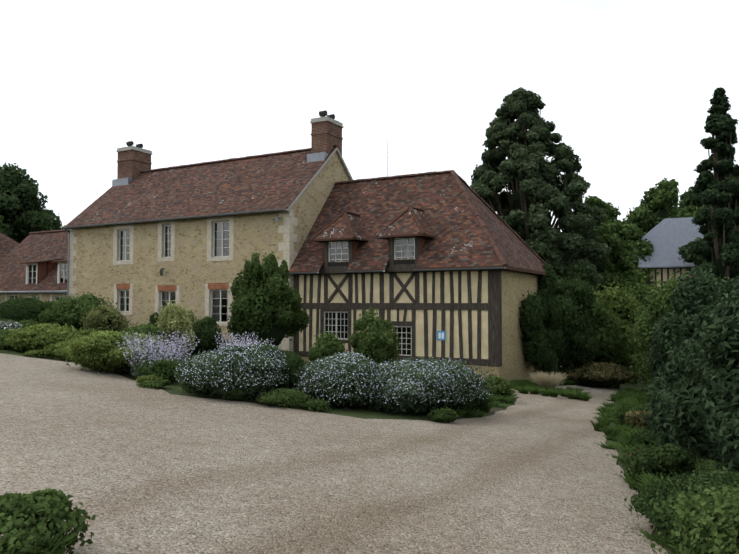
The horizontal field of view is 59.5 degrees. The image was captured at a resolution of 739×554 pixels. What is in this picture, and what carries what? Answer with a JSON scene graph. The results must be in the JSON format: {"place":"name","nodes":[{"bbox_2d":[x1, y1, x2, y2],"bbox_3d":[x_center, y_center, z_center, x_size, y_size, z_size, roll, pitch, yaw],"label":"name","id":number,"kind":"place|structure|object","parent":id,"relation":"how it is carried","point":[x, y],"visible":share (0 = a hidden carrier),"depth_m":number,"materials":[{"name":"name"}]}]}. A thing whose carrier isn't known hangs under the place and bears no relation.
{"place":"outdoors","nodes":[
{"label":"outdoors","id":0,"kind":"place"},
{"bbox_2d":[0,348,696,553],"bbox_3d":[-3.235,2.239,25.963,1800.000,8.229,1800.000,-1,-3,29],"label":"ground","id":1,"kind":"structure","parent":0,"point":[351,411],"depth_m":12.16,"materials":[{"name":"green plant"}]},
{"bbox_2d":[0,229,69,303],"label":"house","id":2,"kind":"structure","parent":1,"relation":"on","point":[33,264],"depth_m":36.21,"materials":[{"name":"brown tile"}]},
{"bbox_2d":[0,320,187,377],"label":"grey green foliage","id":3,"kind":"object","parent":1,"relation":"on","point":[134,367],"visible":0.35,"depth_m":13.86,"materials":[{"name":"plant"}]},
{"bbox_2d":[79,300,197,357],"bbox_3d":[-7.389,1.665,20.848,5.586,1.844,1.570,-2,-3,36],"label":"shrub","id":4,"kind":"object","parent":1,"relation":"on","point":[178,319],"visible":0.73,"depth_m":19.44,"materials":[{"name":"green plant"}]},
{"bbox_2d":[116,330,274,363],"bbox_3d":[-4.095,1.694,15.309,2.432,0.978,4.930,-1,-3,29],"label":"flowering shrub","id":5,"kind":"object","parent":1,"relation":"on","point":[168,349],"visible":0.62,"depth_m":13.79,"materials":[{"name":"purple plant"}]},
{"bbox_2d":[61,110,352,351],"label":"house","id":6,"kind":"structure","parent":1,"relation":"on","point":[145,241],"depth_m":29.48,"materials":[{"name":"stone"}]},
{"bbox_2d":[0,279,660,396],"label":"green foliage","id":7,"kind":"object","parent":1,"relation":"on","point":[82,347],"visible":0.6,"depth_m":16.69,"materials":[{"name":"green plant"}]},
{"bbox_2d":[0,353,667,553],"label":"gravel drive","id":8,"kind":"structure","parent":1,"relation":"on","point":[131,465],"depth_m":6.67,"materials":[{"name":"beige gravel"}]},
{"bbox_2d":[173,342,498,414],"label":"flowering shrubs","id":9,"kind":"object","parent":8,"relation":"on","point":[371,403],"depth_m":11.96,"materials":[{"name":"plant"}]},
{"bbox_2d":[529,371,566,388],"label":"ornamental grass","id":10,"kind":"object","parent":8,"relation":"on","point":[542,380],"depth_m":21.91,"materials":[{"name":"beige plant"}]},
{"bbox_2d":[559,360,652,461],"bbox_3d":[6.734,3.659,19.413,3.556,1.880,22.921,-1,-2,20],"label":"shrub","id":11,"kind":"object","parent":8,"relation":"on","point":[633,418],"visible":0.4,"depth_m":27.59,"materials":[{"name":"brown plant"}]},
{"bbox_2d":[0,177,703,305],"bbox_3d":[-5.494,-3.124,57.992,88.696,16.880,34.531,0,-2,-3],"label":"tree","id":12,"kind":"object","parent":1,"relation":"on","point":[622,239],"visible":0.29,"depth_m":58.39,"materials":[{"name":"green plant"}]},
{"bbox_2d":[0,378,705,553],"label":"plants","id":13,"kind":"object","parent":1,"relation":"on","point":[625,398],"depth_m":13.73,"materials":[{"name":"green plant"}]},
{"bbox_2d":[0,130,730,532],"bbox_3d":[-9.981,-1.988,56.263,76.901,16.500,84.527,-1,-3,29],"label":"shrub","id":14,"kind":"object","parent":1,"relation":"on","point":[274,334],"visible":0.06,"depth_m":28.07,"materials":[{"name":"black plant"}]},
{"bbox_2d":[0,250,738,553],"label":"shrub foliage","id":15,"kind":"object","parent":1,"relation":"on","point":[712,522],"visible":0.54,"depth_m":17.40,"materials":[{"name":"green plant"}]},
{"bbox_2d":[0,257,738,553],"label":"shrubs","id":16,"kind":"object","parent":1,"relation":"on","point":[569,294],"visible":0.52,"depth_m":24.17,"materials":[{"name":"green plant"}]},
{"bbox_2d":[17,108,738,281],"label":"tree trunks","id":17,"kind":"object","parent":1,"relation":"on","point":[499,210],"visible":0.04,"depth_m":38.40,"materials":[{"name":"brown plant"}]},
{"bbox_2d":[0,162,738,277],"bbox_3d":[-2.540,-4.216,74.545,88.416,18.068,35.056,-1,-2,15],"label":"tree","id":18,"kind":"object","parent":17,"relation":"on","point":[19,192],"visible":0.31,"depth_m":72.47,"materials":[{"name":"green plant"}]},
{"bbox_2d":[601,250,646,288],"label":"tree","id":19,"kind":"object","parent":17,"relation":"attached to","point":[611,267],"visible":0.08,"depth_m":44.35,"materials":[{"name":"green plant"}]},
{"bbox_2d":[289,141,548,381],"bbox_3d":[2.374,-0.564,26.967,9.000,11.900,7.321,-1,-3,29],"label":"annex","id":20,"kind":"object","parent":1,"relation":"on","point":[434,265],"visible":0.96,"depth_m":24.35,"materials":[{"name":"tile"}]},
{"bbox_2d":[470,87,611,288],"bbox_3d":[10.164,-4.663,40.166,9.028,14.356,8.747,-1,-3,29],"label":"conifer tree","id":21,"kind":"object","parent":1,"relation":"on","point":[541,184],"visible":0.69,"depth_m":37.87,"materials":[{"name":"green plant"}]},
{"bbox_2d":[637,217,704,286],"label":"slate barn","id":22,"kind":"structure","parent":1,"relation":"on","point":[667,237],"depth_m":57.34,"materials":[{"name":"stone"}]},
{"bbox_2d":[638,267,738,471],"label":"shrub","id":23,"kind":"object","parent":1,"relation":"on","point":[693,352],"visible":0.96,"depth_m":7.78,"materials":[{"name":"green plant"}]},
{"bbox_2d":[686,87,738,280],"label":"conifer tree","id":24,"kind":"object","parent":1,"relation":"on","point":[720,126],"visible":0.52,"depth_m":28.84,"materials":[{"name":"green plant"}]},
{"bbox_2d":[0,0,738,231],"label":"sky","id":25,"kind":"structure","parent":0,"point":[629,85],"materials":[{"name":"white"}]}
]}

